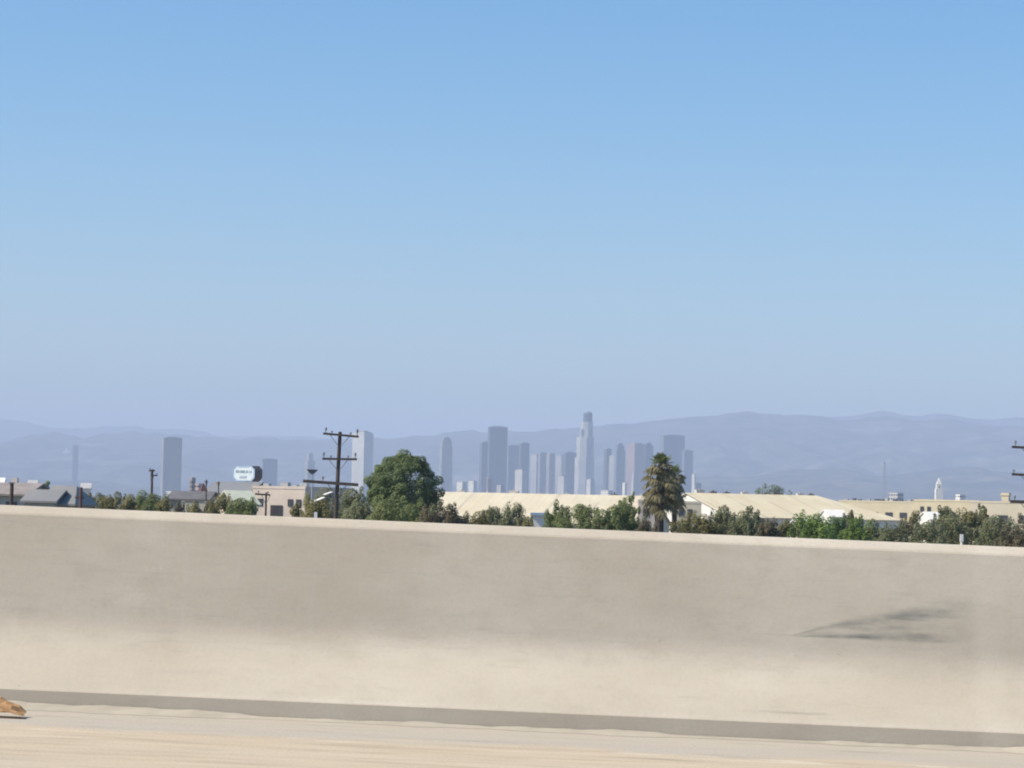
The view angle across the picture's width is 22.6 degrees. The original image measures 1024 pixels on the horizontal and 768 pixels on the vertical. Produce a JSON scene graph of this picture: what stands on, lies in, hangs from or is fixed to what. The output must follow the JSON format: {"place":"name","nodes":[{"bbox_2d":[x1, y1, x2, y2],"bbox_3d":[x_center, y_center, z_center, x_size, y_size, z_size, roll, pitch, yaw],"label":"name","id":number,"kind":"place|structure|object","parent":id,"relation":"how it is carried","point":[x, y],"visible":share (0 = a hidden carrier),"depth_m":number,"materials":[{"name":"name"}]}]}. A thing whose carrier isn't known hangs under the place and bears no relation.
{"place":"outdoors","nodes":[
{"label":"outdoors","id":0,"kind":"place"},
{"bbox_2d":[0,697,25,715],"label":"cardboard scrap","id":1,"kind":"object","parent":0,"point":[6,706],"visible":1,"depth_m":11.41,"materials":[{"name":"brown cardboard"}]},
{"bbox_2d":[160,437,181,498],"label":"office tower","id":2,"kind":"structure","parent":0,"point":[171,462],"depth_m":7202.74,"materials":[{"name":"grey stone"}]},
{"bbox_2d":[92,496,371,509],"bbox_3d":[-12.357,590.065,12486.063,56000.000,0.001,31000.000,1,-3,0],"label":"ground","id":3,"kind":"structure","parent":0,"point":[161,499],"depth_m":3906.61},
{"bbox_2d":[0,478,49,505],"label":"bungalow","id":4,"kind":"object","parent":3,"relation":"on","point":[21,490],"visible":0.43,"depth_m":255.54,"materials":[{"name":"grey paint"}]},
{"bbox_2d":[20,489,68,506],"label":"bungalow","id":5,"kind":"object","parent":3,"relation":"on","point":[41,497],"visible":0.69,"depth_m":235.61,"materials":[{"name":"grey paint"}]},
{"bbox_2d":[49,485,97,508],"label":"bungalow","id":6,"kind":"object","parent":3,"relation":"on","point":[69,500],"visible":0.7,"depth_m":238.42,"materials":[{"name":"grey paint"}]},
{"bbox_2d":[72,445,78,485],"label":"office tower","id":7,"kind":"structure","parent":3,"relation":"on","point":[75,466],"depth_m":11995.96,"materials":[{"name":"stone"}]},
{"bbox_2d":[96,494,117,509],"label":"tree","id":8,"kind":"object","parent":3,"relation":"on","point":[108,503],"visible":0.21,"depth_m":304.15,"materials":[{"name":"green plant"}]},
{"bbox_2d":[118,494,142,510],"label":"tree","id":9,"kind":"object","parent":3,"relation":"on","point":[128,503],"visible":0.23,"depth_m":298.92,"materials":[{"name":"green plant"}]},
{"bbox_2d":[137,492,168,510],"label":"tree","id":10,"kind":"object","parent":3,"relation":"on","point":[151,501],"visible":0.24,"depth_m":288.97,"materials":[{"name":"green plant"}]},
{"bbox_2d":[156,498,172,511],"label":"tree","id":11,"kind":"object","parent":3,"relation":"on","point":[166,505],"visible":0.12,"depth_m":279.41,"materials":[{"name":"green plant"}]},
{"bbox_2d":[168,491,217,511],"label":"bungalow","id":12,"kind":"object","parent":3,"relation":"on","point":[174,497],"visible":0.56,"depth_m":327.11,"materials":[{"name":"grey paint"}]},
{"bbox_2d":[186,501,202,512],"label":"tree","id":13,"kind":"object","parent":3,"relation":"on","point":[194,507],"visible":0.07,"depth_m":261.14,"materials":[{"name":"green plant"}]},
{"bbox_2d":[205,494,233,513],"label":"tree","id":14,"kind":"object","parent":3,"relation":"on","point":[213,509],"visible":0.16,"depth_m":269.22,"materials":[{"name":"green plant"}]},
{"bbox_2d":[215,490,261,514],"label":"cottage","id":15,"kind":"structure","parent":3,"relation":"on","point":[237,494],"depth_m":299.56,"materials":[{"name":"beige paint"}]},
{"bbox_2d":[225,496,258,514],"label":"tree","id":16,"kind":"object","parent":3,"relation":"on","point":[238,506],"visible":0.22,"depth_m":249.13,"materials":[{"name":"green plant"}]},
{"bbox_2d":[233,466,261,481],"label":"pylon sign","id":17,"kind":"object","parent":3,"relation":"on","point":[247,473],"visible":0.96,"depth_m":559.66,"materials":[{"name":"white plastic"}]},
{"bbox_2d":[289,502,303,516],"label":"tree","id":18,"kind":"object","parent":3,"relation":"on","point":[295,512],"visible":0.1,"depth_m":239.54,"materials":[{"name":"green plant"}]},
{"bbox_2d":[300,496,333,518],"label":"tree","id":19,"kind":"object","parent":3,"relation":"on","point":[320,508],"visible":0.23,"depth_m":224.26,"materials":[{"name":"green plant"}]},
{"bbox_2d":[303,487,342,514],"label":"tree","id":20,"kind":"object","parent":3,"relation":"on","point":[327,490],"visible":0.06,"depth_m":249.12,"materials":[{"name":"green plant"}]},
{"bbox_2d":[303,427,358,518],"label":"utility pole","id":21,"kind":"object","parent":3,"relation":"on","point":[337,483],"visible":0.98,"depth_m":199.66,"materials":[{"name":"brown wood"}]},
{"bbox_2d":[330,486,370,518],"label":"tree","id":22,"kind":"object","parent":3,"relation":"on","point":[347,500],"visible":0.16,"depth_m":239.30,"materials":[{"name":"green plant"}]},
{"bbox_2d":[345,501,371,519],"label":"tree","id":23,"kind":"object","parent":3,"relation":"on","point":[355,511],"visible":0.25,"depth_m":220.95,"materials":[{"name":"green plant"}]},
{"bbox_2d":[366,495,408,521],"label":"tree","id":24,"kind":"object","parent":3,"relation":"on","point":[383,514],"visible":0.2,"depth_m":214.16,"materials":[{"name":"green plant"}]},
{"bbox_2d":[363,449,444,520],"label":"tree","id":25,"kind":"object","parent":3,"relation":"on","point":[381,484],"visible":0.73,"depth_m":257.89,"materials":[{"name":"green plant"}]},
{"bbox_2d":[389,495,437,521],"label":"tree","id":26,"kind":"object","parent":3,"relation":"on","point":[414,516],"visible":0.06,"depth_m":217.37,"materials":[{"name":"green plant"}]},
{"bbox_2d":[419,503,446,522],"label":"tree","id":27,"kind":"object","parent":3,"relation":"on","point":[430,518],"visible":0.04,"depth_m":211.05,"materials":[{"name":"green plant"}]},
{"bbox_2d":[436,498,468,523],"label":"tree","id":28,"kind":"object","parent":3,"relation":"on","point":[452,516],"visible":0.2,"depth_m":224.13,"materials":[{"name":"green plant"}]},
{"bbox_2d":[464,509,495,524],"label":"tree","id":29,"kind":"object","parent":3,"relation":"on","point":[483,518],"visible":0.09,"depth_m":229.41,"materials":[{"name":"green plant"}]},
{"bbox_2d":[480,505,507,524],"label":"tree","id":30,"kind":"object","parent":3,"relation":"on","point":[496,511],"visible":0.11,"depth_m":234.29,"materials":[{"name":"green plant"}]},
{"bbox_2d":[494,507,515,525],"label":"tree","id":31,"kind":"object","parent":3,"relation":"on","point":[505,522],"visible":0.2,"depth_m":224.54,"materials":[{"name":"green plant"}]},
{"bbox_2d":[501,501,528,525],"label":"tree","id":32,"kind":"object","parent":3,"relation":"on","point":[515,513],"visible":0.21,"depth_m":239.41,"materials":[{"name":"green plant"}]},
{"bbox_2d":[517,514,535,526],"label":"tree","id":33,"kind":"object","parent":3,"relation":"on","point":[529,523],"visible":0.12,"depth_m":214.64,"materials":[{"name":"green plant"}]},
{"bbox_2d":[543,499,568,527],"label":"tree","id":34,"kind":"object","parent":3,"relation":"on","point":[550,519],"visible":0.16,"depth_m":234.09,"materials":[{"name":"green plant"}]},
{"bbox_2d":[555,504,598,528],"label":"tree","id":35,"kind":"object","parent":3,"relation":"on","point":[581,517],"visible":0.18,"depth_m":226.89,"materials":[{"name":"green plant"}]},
{"bbox_2d":[583,507,622,530],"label":"tree","id":36,"kind":"object","parent":3,"relation":"on","point":[598,521],"visible":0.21,"depth_m":221.50,"materials":[{"name":"green plant"}]},
{"bbox_2d":[601,502,646,530],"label":"tree","id":37,"kind":"object","parent":3,"relation":"on","point":[624,515],"visible":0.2,"depth_m":231.22,"materials":[{"name":"green plant"}]},
{"bbox_2d":[618,491,640,529],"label":"tree","id":38,"kind":"object","parent":3,"relation":"on","point":[630,498],"visible":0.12,"depth_m":249.47,"materials":[{"name":"green plant"}]},
{"bbox_2d":[634,519,658,531],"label":"tree","id":39,"kind":"object","parent":3,"relation":"on","point":[643,526],"visible":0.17,"depth_m":214.36,"materials":[{"name":"green plant"}]},
{"bbox_2d":[641,452,683,531],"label":"palm tree","id":40,"kind":"object","parent":3,"relation":"on","point":[659,501],"visible":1,"depth_m":239.19,"materials":[{"name":"green plant"}]},
{"bbox_2d":[664,463,686,532],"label":"palm tree","id":41,"kind":"object","parent":3,"relation":"on","point":[679,477],"visible":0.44,"depth_m":245.43,"materials":[{"name":"green plant"}]},
{"bbox_2d":[669,511,700,533],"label":"tree","id":42,"kind":"object","parent":3,"relation":"on","point":[685,527],"visible":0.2,"depth_m":224.45,"materials":[{"name":"green plant"}]},
{"bbox_2d":[688,510,723,534],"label":"tree","id":43,"kind":"object","parent":3,"relation":"on","point":[707,527],"visible":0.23,"depth_m":231.13,"materials":[{"name":"green plant"}]},
{"bbox_2d":[710,506,740,534],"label":"tree","id":44,"kind":"object","parent":3,"relation":"on","point":[723,517],"visible":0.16,"depth_m":238.96,"materials":[{"name":"green plant"}]},
{"bbox_2d":[728,510,757,535],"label":"tree","id":45,"kind":"object","parent":3,"relation":"on","point":[743,522],"visible":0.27,"depth_m":229.04,"materials":[{"name":"green plant"}]},
{"bbox_2d":[744,505,765,533],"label":"tree","id":46,"kind":"object","parent":3,"relation":"on","point":[751,516],"visible":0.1,"depth_m":235.30,"materials":[{"name":"green plant"}]},
{"bbox_2d":[754,516,780,536],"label":"tree","id":47,"kind":"object","parent":3,"relation":"on","point":[769,530],"visible":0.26,"depth_m":223.12,"materials":[{"name":"green plant"}]},
{"bbox_2d":[755,483,791,494],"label":"tree","id":48,"kind":"object","parent":3,"relation":"on","point":[758,491],"visible":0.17,"depth_m":1498.24,"materials":[{"name":"green plant"}]},
{"bbox_2d":[777,518,799,537],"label":"tree","id":49,"kind":"object","parent":3,"relation":"on","point":[785,527],"visible":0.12,"depth_m":227.12,"materials":[{"name":"green plant"}]},
{"bbox_2d":[787,509,843,539],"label":"tree","id":50,"kind":"object","parent":3,"relation":"on","point":[819,526],"visible":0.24,"depth_m":225.21,"materials":[{"name":"green plant"}]},
{"bbox_2d":[814,516,846,539],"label":"tree","id":51,"kind":"object","parent":3,"relation":"on","point":[838,526],"visible":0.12,"depth_m":237.42,"materials":[{"name":"green plant"}]},
{"bbox_2d":[840,514,873,540],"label":"tree","id":52,"kind":"object","parent":3,"relation":"on","point":[856,530],"visible":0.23,"depth_m":225.10,"materials":[{"name":"green plant"}]},
{"bbox_2d":[855,519,893,541],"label":"tree","id":53,"kind":"object","parent":3,"relation":"on","point":[872,530],"visible":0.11,"depth_m":229.25,"materials":[{"name":"green plant"}]},
{"bbox_2d":[876,521,909,541],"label":"tree","id":54,"kind":"object","parent":3,"relation":"on","point":[892,534],"visible":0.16,"depth_m":221.40,"materials":[{"name":"green plant"}]},
{"bbox_2d":[899,518,918,542],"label":"tree","id":55,"kind":"object","parent":3,"relation":"on","point":[906,523],"visible":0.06,"depth_m":235.23,"materials":[{"name":"green plant"}]},
{"bbox_2d":[904,510,921,541],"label":"tree","id":56,"kind":"object","parent":3,"relation":"on","point":[915,516],"visible":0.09,"depth_m":254.51,"materials":[{"name":"green plant"}]},
{"bbox_2d":[908,519,947,543],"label":"tree","id":57,"kind":"object","parent":3,"relation":"on","point":[925,534],"visible":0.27,"depth_m":219.06,"materials":[{"name":"green plant"}]},
{"bbox_2d":[930,505,953,535],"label":"tree","id":58,"kind":"object","parent":3,"relation":"on","point":[943,514],"visible":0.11,"depth_m":249.44,"materials":[{"name":"green plant"}]},
{"bbox_2d":[934,510,979,544],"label":"tree","id":59,"kind":"object","parent":3,"relation":"on","point":[953,528],"visible":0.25,"depth_m":226.87,"materials":[{"name":"green plant"}]},
{"bbox_2d":[947,507,985,544],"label":"tree","id":60,"kind":"object","parent":3,"relation":"on","point":[972,521],"visible":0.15,"depth_m":233.18,"materials":[{"name":"green plant"}]},
{"bbox_2d":[974,503,988,532],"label":"tree","id":61,"kind":"object","parent":3,"relation":"on","point":[980,507],"visible":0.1,"depth_m":249.58,"materials":[{"name":"green plant"}]},
{"bbox_2d":[974,514,1018,545],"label":"tree","id":62,"kind":"object","parent":3,"relation":"on","point":[992,529],"visible":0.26,"depth_m":225.03,"materials":[{"name":"green plant"}]},
{"bbox_2d":[994,525,1023,546],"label":"tree","id":63,"kind":"object","parent":3,"relation":"on","point":[1015,540],"visible":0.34,"depth_m":207.44,"materials":[{"name":"green plant"}]},
{"bbox_2d":[1010,441,1023,506],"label":"utility pole","id":64,"kind":"object","parent":3,"relation":"on","point":[1017,474],"visible":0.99,"depth_m":199.59,"materials":[{"name":"brown wood"}]},
{"bbox_2d":[207,481,262,495],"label":"warehouse","id":65,"kind":"structure","parent":0,"point":[242,486],"depth_m":465.12,"materials":[{"name":"grey paint"}]},
{"bbox_2d":[261,458,277,485],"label":"office tower","id":66,"kind":"structure","parent":0,"point":[269,469],"depth_m":8600.38,"materials":[{"name":"blue glass"}]},
{"bbox_2d":[252,482,348,516],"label":"shop building","id":67,"kind":"structure","parent":0,"point":[285,497],"depth_m":328.17,"materials":[{"name":"beige paint"}]},
{"bbox_2d":[270,505,282,515],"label":"doorway","id":68,"kind":"structure","parent":67,"relation":"in","point":[275,510],"depth_m":327.97,"materials":[{"name":"grey metal"}]},
{"bbox_2d":[305,453,314,486],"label":"office tower","id":69,"kind":"structure","parent":0,"point":[309,463],"depth_m":9504.19,"materials":[{"name":"grey stone"}]},
{"bbox_2d":[351,431,373,502],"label":"office tower","id":70,"kind":"structure","parent":0,"point":[362,449],"depth_m":7610.77,"materials":[{"name":"white stone"}]},
{"bbox_2d":[439,437,452,491],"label":"office tower","id":71,"kind":"structure","parent":0,"point":[445,466],"depth_m":8902.19,"materials":[{"name":"grey stone"}]},
{"bbox_2d":[479,441,487,492],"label":"office tower","id":72,"kind":"structure","parent":0,"point":[483,454],"depth_m":9400.30,"materials":[{"name":"grey glass"}]},
{"bbox_2d":[487,426,507,492],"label":"office tower","id":73,"kind":"structure","parent":0,"point":[497,457],"depth_m":9104.99,"materials":[{"name":"grey glass"}]},
{"bbox_2d":[0,411,1023,490],"bbox_3d":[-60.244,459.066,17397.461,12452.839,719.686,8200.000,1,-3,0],"label":"hills","id":74,"kind":"structure","parent":0,"point":[745,443],"depth_m":16786.90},
{"bbox_2d":[0,710,1023,767],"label":"road","id":75,"kind":"structure","parent":0,"point":[45,739],"depth_m":10.89,"materials":[{"name":"concrete"}]},
{"bbox_2d":[0,411,1023,442],"bbox_3d":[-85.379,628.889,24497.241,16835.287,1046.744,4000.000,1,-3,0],"label":"distant hills","id":76,"kind":"structure","parent":0,"point":[11,429],"depth_m":24913.94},
{"bbox_2d":[0,0,1023,438],"label":"sky","id":77,"kind":"structure","parent":0,"point":[388,219],"materials":[{"name":"blue"}]},
{"bbox_2d":[506,445,518,492],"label":"office tower","id":78,"kind":"structure","parent":0,"point":[512,457],"depth_m":9499.81,"materials":[{"name":"blue glass"}]},
{"bbox_2d":[6,467,1023,501],"bbox_3d":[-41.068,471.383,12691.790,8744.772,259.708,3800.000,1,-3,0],"label":"foothills","id":79,"kind":"structure","parent":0,"point":[969,483],"depth_m":12102.93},
{"bbox_2d":[7,700,1023,753],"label":"dirt","id":80,"kind":"structure","parent":0,"point":[125,710],"depth_m":11.84,"materials":[{"name":"beige soil"}]},
{"bbox_2d":[515,469,527,492],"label":"apartment block","id":81,"kind":"structure","parent":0,"point":[521,478],"depth_m":6503.59,"materials":[{"name":"white stone"}]},
{"bbox_2d":[518,442,528,492],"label":"office tower","id":82,"kind":"structure","parent":0,"point":[523,460],"depth_m":9203.18,"materials":[{"name":"grey glass"}]},
{"bbox_2d":[530,454,537,493],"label":"office tower","id":83,"kind":"structure","parent":0,"point":[534,475],"depth_m":9601.90,"materials":[{"name":"concrete"}]},
{"bbox_2d":[530,513,549,526],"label":"shed","id":84,"kind":"structure","parent":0,"point":[538,520],"depth_m":299.56,"materials":[{"name":"blue paint"}]},
{"bbox_2d":[538,452,546,493],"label":"office tower","id":85,"kind":"structure","parent":0,"point":[541,472],"depth_m":9298.62,"materials":[{"name":"grey stone"}]},
{"bbox_2d":[431,489,670,532],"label":"warehouse","id":86,"kind":"structure","parent":0,"point":[471,503],"depth_m":420.43,"materials":[{"name":"beige paint"}]},
{"bbox_2d":[546,453,555,493],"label":"office tower","id":87,"kind":"structure","parent":0,"point":[550,473],"depth_m":9001.67,"materials":[{"name":"grey stone"}]},
{"bbox_2d":[555,455,562,493],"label":"office tower","id":88,"kind":"structure","parent":0,"point":[558,465],"depth_m":9703.55,"materials":[{"name":"concrete"}]},
{"bbox_2d":[558,476,566,493],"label":"apartment block","id":89,"kind":"structure","parent":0,"point":[562,484],"depth_m":6799.92,"materials":[{"name":"white stone"}]},
{"bbox_2d":[563,451,575,493],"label":"office tower","id":90,"kind":"structure","parent":0,"point":[569,464],"depth_m":9400.06,"materials":[{"name":"grey glass"}]},
{"bbox_2d":[574,412,593,494],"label":"office tower","id":91,"kind":"structure","parent":0,"point":[584,464],"depth_m":8909.64,"materials":[{"name":"concrete"}]},
{"bbox_2d":[586,479,594,494],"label":"apartment block","id":92,"kind":"structure","parent":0,"point":[590,486],"depth_m":6900.39,"materials":[{"name":"white stone"}]},
{"bbox_2d":[603,448,611,489],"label":"office tower","id":93,"kind":"structure","parent":0,"point":[607,452],"depth_m":9600.75,"materials":[{"name":"grey glass"}]},
{"bbox_2d":[608,455,613,493],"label":"office tower","id":94,"kind":"structure","parent":0,"point":[611,472],"depth_m":9301.35,"materials":[{"name":"concrete"}]},
{"bbox_2d":[614,443,624,494],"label":"office tower","id":95,"kind":"structure","parent":0,"point":[619,465],"depth_m":9051.06,"materials":[{"name":"blue glass"}]},
{"bbox_2d":[626,443,645,495],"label":"office tower","id":96,"kind":"structure","parent":0,"point":[635,459],"depth_m":9212.69,"materials":[{"name":"pink stone"}]},
{"bbox_2d":[635,499,654,531],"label":"beige building","id":97,"kind":"structure","parent":0,"point":[639,502],"depth_m":394.51,"materials":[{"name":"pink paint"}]},
{"bbox_2d":[645,442,652,494],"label":"office tower","id":98,"kind":"structure","parent":0,"point":[648,453],"depth_m":9501.78,"materials":[{"name":"grey glass"}]},
{"bbox_2d":[659,434,684,484],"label":"office tower","id":99,"kind":"structure","parent":0,"point":[673,446],"depth_m":9358.96,"materials":[{"name":"blue glass"}]},
{"bbox_2d":[681,450,692,493],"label":"office tower","id":100,"kind":"structure","parent":0,"point":[687,463],"depth_m":9149.91,"materials":[{"name":"blue glass"}]},
{"bbox_2d":[677,501,701,531],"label":"beige building","id":101,"kind":"structure","parent":0,"point":[691,506],"depth_m":399.36,"materials":[{"name":"beige paint"}]},
{"bbox_2d":[664,489,903,539],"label":"warehouse","id":102,"kind":"structure","parent":0,"point":[778,506],"depth_m":514.92,"materials":[{"name":"white paint"}]},
{"bbox_2d":[819,509,848,538],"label":"shed","id":103,"kind":"structure","parent":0,"point":[825,513],"depth_m":418.70,"materials":[{"name":"white paint"}]},
{"bbox_2d":[839,498,913,536],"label":"factory building","id":104,"kind":"structure","parent":0,"point":[900,509],"depth_m":554.65,"materials":[{"name":"yellow paint"}]},
{"bbox_2d":[918,511,938,541],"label":"shed","id":105,"kind":"structure","parent":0,"point":[925,516],"depth_m":399.15,"materials":[{"name":"white paint"}]},
{"bbox_2d":[935,478,942,499],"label":"spired tower","id":106,"kind":"structure","parent":0,"point":[938,492],"depth_m":1896.04,"materials":[{"name":"white stone"}]},
{"bbox_2d":[914,499,982,537],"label":"factory building","id":107,"kind":"structure","parent":0,"point":[925,505],"depth_m":467.43,"materials":[{"name":"yellow paint"}]},
{"bbox_2d":[970,493,1023,543],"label":"factory building","id":108,"kind":"structure","parent":0,"point":[1005,508],"depth_m":429.46,"materials":[{"name":"beige paint"}]},
{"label":"embankment","id":109,"kind":"structure","parent":0,"visible":0},
{"bbox_2d":[0,505,1023,746],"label":"concrete barrier","id":110,"kind":"object","parent":109,"relation":"on","point":[786,638],"visible":0.95,"depth_m":12.11,"materials":[{"name":"beige concrete"}]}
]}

